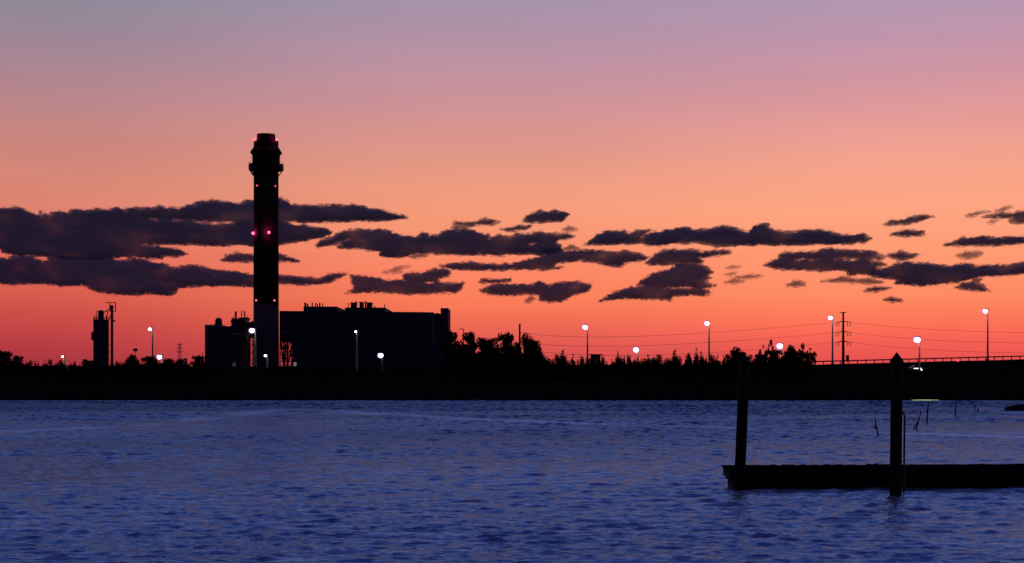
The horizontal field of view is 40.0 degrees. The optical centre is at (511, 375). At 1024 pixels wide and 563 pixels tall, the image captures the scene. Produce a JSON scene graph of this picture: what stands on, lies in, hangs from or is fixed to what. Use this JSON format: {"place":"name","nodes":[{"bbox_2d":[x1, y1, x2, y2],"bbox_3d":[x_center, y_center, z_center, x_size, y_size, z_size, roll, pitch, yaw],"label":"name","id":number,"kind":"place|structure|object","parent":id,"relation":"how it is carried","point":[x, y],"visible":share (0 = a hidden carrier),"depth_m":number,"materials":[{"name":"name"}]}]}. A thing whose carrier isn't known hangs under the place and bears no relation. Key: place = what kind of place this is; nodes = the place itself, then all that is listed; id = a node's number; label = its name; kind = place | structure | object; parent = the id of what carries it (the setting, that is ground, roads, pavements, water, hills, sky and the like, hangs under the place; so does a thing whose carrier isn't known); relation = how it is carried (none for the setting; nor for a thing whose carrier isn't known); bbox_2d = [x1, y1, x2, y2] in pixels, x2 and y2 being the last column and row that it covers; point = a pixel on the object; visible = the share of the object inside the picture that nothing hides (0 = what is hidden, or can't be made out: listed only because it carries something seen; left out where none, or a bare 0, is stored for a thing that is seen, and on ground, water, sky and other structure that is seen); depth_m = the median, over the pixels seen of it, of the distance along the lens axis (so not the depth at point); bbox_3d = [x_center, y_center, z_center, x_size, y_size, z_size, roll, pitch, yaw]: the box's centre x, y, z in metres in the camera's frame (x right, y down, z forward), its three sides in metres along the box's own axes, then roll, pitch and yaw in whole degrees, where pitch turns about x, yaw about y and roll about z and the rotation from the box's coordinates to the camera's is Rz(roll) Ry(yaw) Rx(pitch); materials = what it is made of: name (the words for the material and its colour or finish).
{"place":"outdoors","nodes":[
{"label":"outdoors","id":0,"kind":"place"},
{"bbox_2d":[0,255,346,296],"bbox_3d":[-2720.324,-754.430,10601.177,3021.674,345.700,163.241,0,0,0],"label":"cloud","id":1,"kind":"structure","parent":0,"point":[134,276],"depth_m":10524.07,"materials":[{"name":"grey"}]},
{"bbox_2d":[0,198,407,259],"bbox_3d":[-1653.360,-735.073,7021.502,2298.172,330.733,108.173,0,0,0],"label":"cloud","id":2,"kind":"structure","parent":0,"point":[110,233],"depth_m":6970.15,"materials":[{"name":"grey"}]},
{"bbox_2d":[205,311,252,365],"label":"crusher house","id":3,"kind":"structure","parent":0,"point":[228,345],"depth_m":560.00,"materials":[{"name":"paint"}]},
{"bbox_2d":[221,252,299,263],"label":"cloud","id":4,"kind":"structure","parent":0,"point":[239,257],"depth_m":9068.02,"materials":[{"name":"grey"}]},
{"bbox_2d":[279,301,449,365],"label":"boiler house","id":5,"kind":"structure","parent":0,"point":[317,335],"depth_m":560.00,"materials":[{"name":"paint"}]},
{"bbox_2d":[349,268,463,295],"bbox_3d":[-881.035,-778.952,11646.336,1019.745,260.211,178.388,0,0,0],"label":"cloud","id":6,"kind":"structure","parent":0,"point":[412,283],"depth_m":11564.02,"materials":[{"name":"grey"}]},
{"bbox_2d":[315,228,575,257],"bbox_3d":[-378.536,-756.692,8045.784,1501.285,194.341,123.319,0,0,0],"label":"cloud","id":7,"kind":"structure","parent":0,"point":[385,243],"depth_m":7987.90,"materials":[{"name":"grey"}]},
{"bbox_2d":[453,217,499,226],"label":"cloud","id":8,"kind":"structure","parent":0,"point":[486,221],"depth_m":7051.34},
{"bbox_2d":[478,278,510,284],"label":"cloud","id":9,"kind":"structure","parent":0,"point":[492,280],"depth_m":11412.76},
{"bbox_2d":[0,400,1023,562],"bbox_3d":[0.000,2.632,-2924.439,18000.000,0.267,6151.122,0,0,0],"label":"water","id":10,"kind":"structure","parent":0,"point":[363,481],"depth_m":33.87,"materials":[{"name":"liquid"}]},
{"bbox_2d":[734,357,749,490],"bbox_3d":[5.234,1.904,32.200,0.449,4.663,0.274,0,0,0],"label":"piling","id":11,"kind":"object","parent":10,"relation":"in","point":[741,424],"visible":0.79,"depth_m":32.09,"materials":[{"name":"black wood"}]},
{"bbox_2d":[722,463,1023,488],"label":"floating dock","id":12,"kind":"object","parent":10,"relation":"on","point":[876,475],"visible":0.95,"depth_m":32.91,"materials":[{"name":"black plastic"}]},
{"bbox_2d":[889,352,905,495],"bbox_3d":[8.363,1.857,30.600,0.307,4.748,0.307,0,0,45],"label":"piling","id":13,"kind":"object","parent":10,"relation":"in","point":[896,411],"visible":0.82,"depth_m":30.50,"materials":[{"name":"black wood"}]},
{"bbox_2d":[972,407,1005,410],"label":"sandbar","id":14,"kind":"structure","parent":10,"relation":"in","point":[989,409],"depth_m":105.93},
{"bbox_2d":[1004,404,1023,410],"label":"mud islet","id":15,"kind":"object","parent":10,"relation":"in","point":[1019,407],"visible":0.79,"depth_m":105.01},
{"bbox_2d":[0,359,1023,400],"bbox_3d":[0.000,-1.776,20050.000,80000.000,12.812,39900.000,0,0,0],"label":"ground","id":16,"kind":"structure","parent":0,"point":[983,372],"depth_m":192.23,"materials":[{"name":"soil"}]},
{"bbox_2d":[0,350,12,374],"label":"broadleaf tree","id":17,"kind":"object","parent":16,"relation":"on","point":[5,357],"visible":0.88,"depth_m":291.40,"materials":[{"name":"black plant"}]},
{"bbox_2d":[9,355,24,370],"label":"broadleaf tree","id":18,"kind":"object","parent":16,"relation":"on","point":[16,359],"visible":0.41,"depth_m":289.61,"materials":[{"name":"black plant"}]},
{"bbox_2d":[20,360,28,377],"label":"shrub","id":19,"kind":"object","parent":16,"relation":"on","point":[25,371],"visible":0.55,"depth_m":285.31,"materials":[{"name":"black plant"}]},
{"bbox_2d":[27,360,37,377],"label":"shrub","id":20,"kind":"object","parent":16,"relation":"on","point":[30,369],"visible":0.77,"depth_m":286.25,"materials":[{"name":"black plant"}]},
{"bbox_2d":[31,361,40,377],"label":"shrub","id":21,"kind":"object","parent":16,"relation":"on","point":[36,373],"visible":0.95,"depth_m":282.64,"materials":[{"name":"black plant"}]},
{"bbox_2d":[40,361,48,377],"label":"shrub","id":22,"kind":"object","parent":16,"relation":"on","point":[44,372],"visible":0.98,"depth_m":287.49,"materials":[{"name":"black plant"}]},
{"bbox_2d":[51,363,63,377],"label":"shrub","id":23,"kind":"object","parent":16,"relation":"on","point":[54,372],"visible":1,"depth_m":287.01,"materials":[{"name":"black plant"}]},
{"bbox_2d":[56,362,64,377],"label":"shrub","id":24,"kind":"object","parent":16,"relation":"on","point":[61,374],"visible":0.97,"depth_m":286.33,"materials":[{"name":"black plant"}]},
{"bbox_2d":[68,363,76,378],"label":"shrub","id":25,"kind":"object","parent":16,"relation":"on","point":[73,373],"visible":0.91,"depth_m":283.17,"materials":[{"name":"black plant"}]},
{"bbox_2d":[75,364,82,378],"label":"shrub","id":26,"kind":"object","parent":16,"relation":"on","point":[79,374],"visible":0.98,"depth_m":280.69,"materials":[{"name":"black plant"}]},
{"bbox_2d":[76,359,96,372],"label":"broadleaf tree","id":27,"kind":"object","parent":16,"relation":"on","point":[88,362],"visible":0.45,"depth_m":289.59,"materials":[{"name":"black plant"}]},
{"bbox_2d":[91,302,115,365],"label":"storage silo","id":28,"kind":"object","parent":16,"relation":"on","point":[100,336],"visible":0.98,"depth_m":558.08,"materials":[{"name":"paint"}]},
{"bbox_2d":[107,363,120,376],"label":"shrub","id":29,"kind":"object","parent":16,"relation":"on","point":[111,372],"visible":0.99,"depth_m":288.10,"materials":[{"name":"black plant"}]},
{"bbox_2d":[119,354,139,374],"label":"broadleaf tree","id":30,"kind":"object","parent":16,"relation":"on","point":[134,360],"visible":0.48,"depth_m":287.75,"materials":[{"name":"black plant"}]},
{"bbox_2d":[135,363,142,378],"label":"shrub","id":31,"kind":"object","parent":16,"relation":"on","point":[139,375],"visible":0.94,"depth_m":282.53,"materials":[{"name":"black plant"}]},
{"bbox_2d":[141,359,153,378],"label":"shrub","id":32,"kind":"object","parent":16,"relation":"on","point":[147,371],"visible":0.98,"depth_m":279.58,"materials":[{"name":"black plant"}]},
{"bbox_2d":[140,356,161,374],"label":"broadleaf tree","id":33,"kind":"object","parent":16,"relation":"on","point":[155,364],"visible":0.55,"depth_m":287.23,"materials":[{"name":"black plant"}]},
{"bbox_2d":[159,358,174,373],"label":"broadleaf tree","id":34,"kind":"object","parent":16,"relation":"on","point":[169,361],"visible":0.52,"depth_m":289.47,"materials":[{"name":"black plant"}]},
{"bbox_2d":[170,362,177,378],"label":"shrub","id":35,"kind":"object","parent":16,"relation":"on","point":[173,375],"visible":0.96,"depth_m":280.38,"materials":[{"name":"black plant"}]},
{"bbox_2d":[168,358,190,377],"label":"broadleaf tree","id":36,"kind":"object","parent":16,"relation":"on","point":[180,367],"visible":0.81,"depth_m":285.31,"materials":[{"name":"black plant"}]},
{"bbox_2d":[189,355,206,371],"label":"broadleaf tree","id":37,"kind":"object","parent":16,"relation":"on","point":[198,359],"visible":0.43,"depth_m":289.56,"materials":[{"name":"black plant"}]},
{"bbox_2d":[249,133,283,365],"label":"chimney","id":38,"kind":"object","parent":16,"relation":"on","point":[266,167],"visible":0.99,"depth_m":548.74,"materials":[{"name":"concrete"}]},
{"bbox_2d":[355,330,357,370],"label":"street lamp","id":39,"kind":"object","parent":16,"relation":"on","point":[356,351],"visible":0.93,"depth_m":314.35,"materials":[{"name":"metal"}]},
{"bbox_2d":[441,330,457,357],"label":"broadleaf tree","id":40,"kind":"object","parent":16,"relation":"on","point":[450,341],"visible":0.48,"depth_m":295.45,"materials":[{"name":"black plant"}]},
{"bbox_2d":[447,340,471,364],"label":"broadleaf tree","id":41,"kind":"object","parent":16,"relation":"on","point":[456,350],"visible":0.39,"depth_m":287.22,"materials":[{"name":"black plant"}]},
{"bbox_2d":[461,331,481,368],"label":"broadleaf tree","id":42,"kind":"object","parent":16,"relation":"on","point":[471,344],"visible":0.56,"depth_m":290.91,"materials":[{"name":"black plant"}]},
{"bbox_2d":[473,337,495,376],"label":"broadleaf tree","id":43,"kind":"object","parent":16,"relation":"on","point":[484,344],"visible":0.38,"depth_m":285.19,"materials":[{"name":"black plant"}]},
{"bbox_2d":[493,331,518,378],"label":"broadleaf tree","id":44,"kind":"object","parent":16,"relation":"on","point":[506,339],"visible":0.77,"depth_m":283.28,"materials":[{"name":"black plant"}]},
{"bbox_2d":[513,333,533,375],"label":"broadleaf tree","id":45,"kind":"object","parent":16,"relation":"on","point":[524,342],"visible":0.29,"depth_m":289.65,"materials":[{"name":"black plant"}]},
{"bbox_2d":[525,340,544,377],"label":"broadleaf tree","id":46,"kind":"object","parent":16,"relation":"on","point":[535,346],"visible":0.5,"depth_m":285.41,"materials":[{"name":"black plant"}]},
{"bbox_2d":[531,352,546,378],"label":"broadleaf tree","id":47,"kind":"object","parent":16,"relation":"on","point":[538,371],"visible":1,"depth_m":281.45,"materials":[{"name":"black plant"}]},
{"bbox_2d":[541,360,550,378],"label":"shrub","id":48,"kind":"object","parent":16,"relation":"on","point":[546,375],"visible":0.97,"depth_m":282.06,"materials":[{"name":"black plant"}]},
{"bbox_2d":[548,360,556,378],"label":"shrub","id":49,"kind":"object","parent":16,"relation":"on","point":[553,372],"visible":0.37,"depth_m":285.98,"materials":[{"name":"black plant"}]},
{"bbox_2d":[557,348,568,377],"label":"cedar tree","id":50,"kind":"object","parent":16,"relation":"on","point":[563,359],"visible":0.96,"depth_m":289.61,"materials":[{"name":"black plant"}]},
{"bbox_2d":[579,359,590,378],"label":"shrub","id":51,"kind":"object","parent":16,"relation":"on","point":[584,373],"visible":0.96,"depth_m":282.10,"materials":[{"name":"black plant"}]},
{"bbox_2d":[584,357,596,374],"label":"shrub","id":52,"kind":"object","parent":16,"relation":"on","point":[591,365],"visible":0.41,"depth_m":292.61,"materials":[{"name":"black plant"}]},
{"bbox_2d":[589,354,601,367],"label":"hut","id":53,"kind":"object","parent":16,"relation":"on","point":[596,356],"visible":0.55,"depth_m":325.00,"materials":[{"name":"paint"}]},
{"bbox_2d":[609,358,619,377],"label":"shrub","id":54,"kind":"object","parent":16,"relation":"on","point":[613,373],"visible":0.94,"depth_m":282.50,"materials":[{"name":"black plant"}]},
{"bbox_2d":[612,357,626,378],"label":"shrub","id":55,"kind":"object","parent":16,"relation":"on","point":[622,372],"visible":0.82,"depth_m":285.15,"materials":[{"name":"black plant"}]},
{"bbox_2d":[630,359,638,376],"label":"cedar tree","id":56,"kind":"object","parent":16,"relation":"on","point":[635,371],"visible":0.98,"depth_m":289.70,"materials":[{"name":"black plant"}]},
{"bbox_2d":[636,358,646,376],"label":"shrub","id":57,"kind":"object","parent":16,"relation":"on","point":[641,368],"visible":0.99,"depth_m":290.55,"materials":[{"name":"black plant"}]},
{"bbox_2d":[647,359,653,377],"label":"cedar tree","id":58,"kind":"object","parent":16,"relation":"on","point":[650,371],"visible":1,"depth_m":288.64,"materials":[{"name":"black plant"}]},
{"bbox_2d":[647,355,660,376],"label":"shrub","id":59,"kind":"object","parent":16,"relation":"on","point":[653,362],"visible":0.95,"depth_m":288.73,"materials":[{"name":"black plant"}]},
{"bbox_2d":[655,364,665,378],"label":"shrub","id":60,"kind":"object","parent":16,"relation":"on","point":[661,375],"visible":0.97,"depth_m":279.37,"materials":[{"name":"black plant"}]},
{"bbox_2d":[658,358,673,378],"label":"shrub","id":61,"kind":"object","parent":16,"relation":"on","point":[669,372],"visible":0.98,"depth_m":280.05,"materials":[{"name":"black plant"}]},
{"bbox_2d":[672,356,687,378],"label":"shrub","id":62,"kind":"object","parent":16,"relation":"on","point":[680,372],"visible":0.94,"depth_m":284.42,"materials":[{"name":"black plant"}]},
{"bbox_2d":[687,356,693,378],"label":"cedar tree","id":63,"kind":"object","parent":16,"relation":"on","point":[690,373],"visible":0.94,"depth_m":281.33,"materials":[{"name":"black plant"}]},
{"bbox_2d":[692,347,700,376],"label":"cedar tree","id":64,"kind":"object","parent":16,"relation":"on","point":[696,357],"visible":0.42,"depth_m":287.71,"materials":[{"name":"black plant"}]},
{"bbox_2d":[699,350,706,375],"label":"cedar tree","id":65,"kind":"object","parent":16,"relation":"on","point":[701,365],"visible":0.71,"depth_m":290.67,"materials":[{"name":"black plant"}]},
{"bbox_2d":[705,321,709,363],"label":"street lamp","id":66,"kind":"object","parent":16,"relation":"on","point":[707,323],"visible":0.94,"depth_m":333.86,"materials":[{"name":"metal"}]},
{"bbox_2d":[705,352,714,372],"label":"shrub","id":67,"kind":"object","parent":16,"relation":"on","point":[711,363],"visible":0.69,"depth_m":296.25,"materials":[{"name":"black plant"}]},
{"bbox_2d":[711,354,720,375],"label":"cedar tree","id":68,"kind":"object","parent":16,"relation":"on","point":[716,371],"visible":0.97,"depth_m":289.60,"materials":[{"name":"black plant"}]},
{"bbox_2d":[722,356,735,378],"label":"shrub","id":69,"kind":"object","parent":16,"relation":"on","point":[726,372],"visible":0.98,"depth_m":282.67,"materials":[{"name":"black plant"}]},
{"bbox_2d":[729,359,738,378],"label":"shrub","id":70,"kind":"object","parent":16,"relation":"on","point":[736,372],"visible":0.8,"depth_m":282.66,"materials":[{"name":"black plant"}]},
{"bbox_2d":[725,346,747,370],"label":"broadleaf tree","id":71,"kind":"object","parent":16,"relation":"on","point":[737,355],"visible":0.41,"depth_m":287.57,"materials":[{"name":"black plant"}]},
{"bbox_2d":[750,353,770,375],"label":"broadleaf tree","id":72,"kind":"object","parent":16,"relation":"on","point":[765,358],"visible":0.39,"depth_m":285.13,"materials":[{"name":"black plant"}]},
{"bbox_2d":[758,339,773,355],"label":"thin tree","id":73,"kind":"object","parent":16,"relation":"on","point":[766,351],"visible":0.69,"depth_m":290.05,"materials":[{"name":"black plant"}]},
{"bbox_2d":[766,349,785,372],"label":"broadleaf tree","id":74,"kind":"object","parent":16,"relation":"on","point":[773,354],"visible":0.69,"depth_m":287.24,"materials":[{"name":"black plant"}]},
{"bbox_2d":[782,344,795,373],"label":"broadleaf tree","id":75,"kind":"object","parent":16,"relation":"on","point":[789,352],"visible":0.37,"depth_m":289.49,"materials":[{"name":"black plant"}]},
{"bbox_2d":[788,350,808,377],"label":"broadleaf tree","id":76,"kind":"object","parent":16,"relation":"on","point":[800,355],"visible":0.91,"depth_m":285.83,"materials":[{"name":"black plant"}]},
{"bbox_2d":[801,351,810,377],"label":"shrub","id":77,"kind":"object","parent":16,"relation":"on","point":[807,373],"visible":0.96,"depth_m":286.92,"materials":[{"name":"black plant"}]},
{"bbox_2d":[798,343,816,365],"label":"thin tree","id":78,"kind":"object","parent":16,"relation":"on","point":[812,356],"visible":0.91,"depth_m":289.68,"materials":[{"name":"black plant"}]},
{"bbox_2d":[836,312,850,363],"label":"transmission pole","id":79,"kind":"object","parent":16,"relation":"on","point":[843,346],"visible":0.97,"depth_m":699.67,"materials":[{"name":"paint"}]},
{"bbox_2d":[522,342,834,355],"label":"power line","id":80,"kind":"object","parent":79,"relation":"attached to","point":[670,354],"visible":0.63,"depth_m":505.26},
{"bbox_2d":[528,322,834,336],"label":"power line","id":81,"kind":"object","parent":79,"relation":"attached to","point":[680,334],"visible":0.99,"depth_m":555.67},
{"bbox_2d":[914,336,920,371],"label":"street lamp","id":82,"kind":"object","parent":16,"relation":"on","point":[917,339],"visible":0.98,"depth_m":306.29,"materials":[{"name":"paint"}]},
{"bbox_2d":[908,365,928,371],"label":"parked car","id":83,"kind":"object","parent":16,"relation":"on","point":[912,368],"visible":0.94,"depth_m":310.15,"materials":[{"name":"paint"}]},
{"bbox_2d":[816,355,1023,364],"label":"guard rail","id":84,"kind":"object","parent":16,"relation":"on","point":[908,359],"visible":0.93,"depth_m":328.80,"materials":[{"name":"metal"}]},
{"bbox_2d":[983,308,988,359],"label":"street lamp","id":85,"kind":"object","parent":16,"relation":"on","point":[985,310],"visible":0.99,"depth_m":333.84,"materials":[{"name":"metal"}]},
{"bbox_2d":[0,380,1023,396],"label":"marsh grass","id":86,"kind":"structure","parent":0,"point":[912,387],"depth_m":155.35,"materials":[{"name":"black plant"}]},
{"bbox_2d":[0,0,1023,365],"label":"sky","id":87,"kind":"structure","parent":0,"point":[849,117],"materials":[{"name":"orange"}]},
{"bbox_2d":[500,225,531,231],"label":"cloud","id":88,"kind":"structure","parent":0,"point":[518,227],"depth_m":7345.98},
{"bbox_2d":[479,280,591,302],"bbox_3d":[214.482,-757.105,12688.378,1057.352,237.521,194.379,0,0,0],"label":"cloud","id":89,"kind":"structure","parent":0,"point":[560,291],"depth_m":12599.39,"materials":[{"name":"grey"}]},
{"bbox_2d":[440,249,648,271],"bbox_3d":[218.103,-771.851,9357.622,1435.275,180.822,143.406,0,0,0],"label":"cloud","id":90,"kind":"structure","parent":0,"point":[616,259],"depth_m":9293.78,"materials":[{"name":"grey"}]},
{"bbox_2d":[522,209,569,223],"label":"cloud","id":91,"kind":"structure","parent":0,"point":[539,216],"depth_m":6763.38,"materials":[{"name":"grey"}]},
{"bbox_2d":[190,359,1010,366],"bbox_3d":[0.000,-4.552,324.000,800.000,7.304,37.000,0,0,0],"label":"road","id":92,"kind":"structure","parent":0,"point":[441,365],"depth_m":331.56,"materials":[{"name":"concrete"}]},
{"bbox_2d":[599,263,715,301],"bbox_3d":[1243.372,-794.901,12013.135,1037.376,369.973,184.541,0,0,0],"label":"cloud","id":93,"kind":"structure","parent":0,"point":[666,285],"depth_m":11928.20,"materials":[{"name":"grey"}]},
{"bbox_2d":[645,248,730,265],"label":"cloud","id":94,"kind":"structure","parent":0,"point":[676,257],"depth_m":9204.26,"materials":[{"name":"grey"}]},
{"bbox_2d":[585,223,872,247],"bbox_3d":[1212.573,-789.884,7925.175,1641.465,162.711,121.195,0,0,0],"label":"cloud","id":95,"kind":"structure","parent":0,"point":[731,236],"depth_m":7869.59,"materials":[{"name":"grey"}]},
{"bbox_2d":[787,280,805,287],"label":"cloud","id":96,"kind":"structure","parent":0,"point":[800,283],"depth_m":11968.92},
{"bbox_2d":[763,247,886,275],"bbox_3d":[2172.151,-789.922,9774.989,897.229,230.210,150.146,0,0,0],"label":"cloud","id":97,"kind":"structure","parent":0,"point":[821,260],"depth_m":9706.82,"materials":[{"name":"grey"}]},
{"bbox_2d":[821,276,883,284],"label":"cloud","id":98,"kind":"structure","parent":0,"point":[861,281],"depth_m":11738.27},
{"bbox_2d":[863,285,891,292],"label":"cloud","id":99,"kind":"structure","parent":0,"point":[877,288],"depth_m":12889.64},
{"bbox_2d":[883,296,902,302],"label":"cloud","id":100,"kind":"structure","parent":0,"point":[892,298],"depth_m":13607.02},
{"bbox_2d":[886,249,917,260],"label":"cloud","id":101,"kind":"structure","parent":0,"point":[900,255],"depth_m":9352.57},
{"bbox_2d":[889,229,924,237],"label":"cloud","id":102,"kind":"structure","parent":0,"point":[907,233],"depth_m":7951.77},
{"bbox_2d":[883,214,934,225],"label":"cloud","id":103,"kind":"structure","parent":0,"point":[912,219],"depth_m":7319.34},
{"bbox_2d":[867,261,1023,286],"bbox_3d":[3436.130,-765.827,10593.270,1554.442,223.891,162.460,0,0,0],"label":"cloud","id":104,"kind":"structure","parent":0,"point":[920,274],"depth_m":10517.79,"materials":[{"name":"grey"}]},
{"bbox_2d":[956,251,982,258],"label":"cloud","id":105,"kind":"structure","parent":0,"point":[969,254],"depth_m":9319.24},
{"bbox_2d":[955,277,989,291],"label":"cloud","id":106,"kind":"structure","parent":0,"point":[972,285],"depth_m":12360.24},
{"bbox_2d":[944,235,1023,247],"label":"cloud","id":107,"kind":"structure","parent":0,"point":[985,241],"depth_m":8340.03,"materials":[{"name":"grey"}]},
{"bbox_2d":[982,211,1023,224],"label":"cloud","id":108,"kind":"structure","parent":0,"point":[1016,217],"depth_m":7207.78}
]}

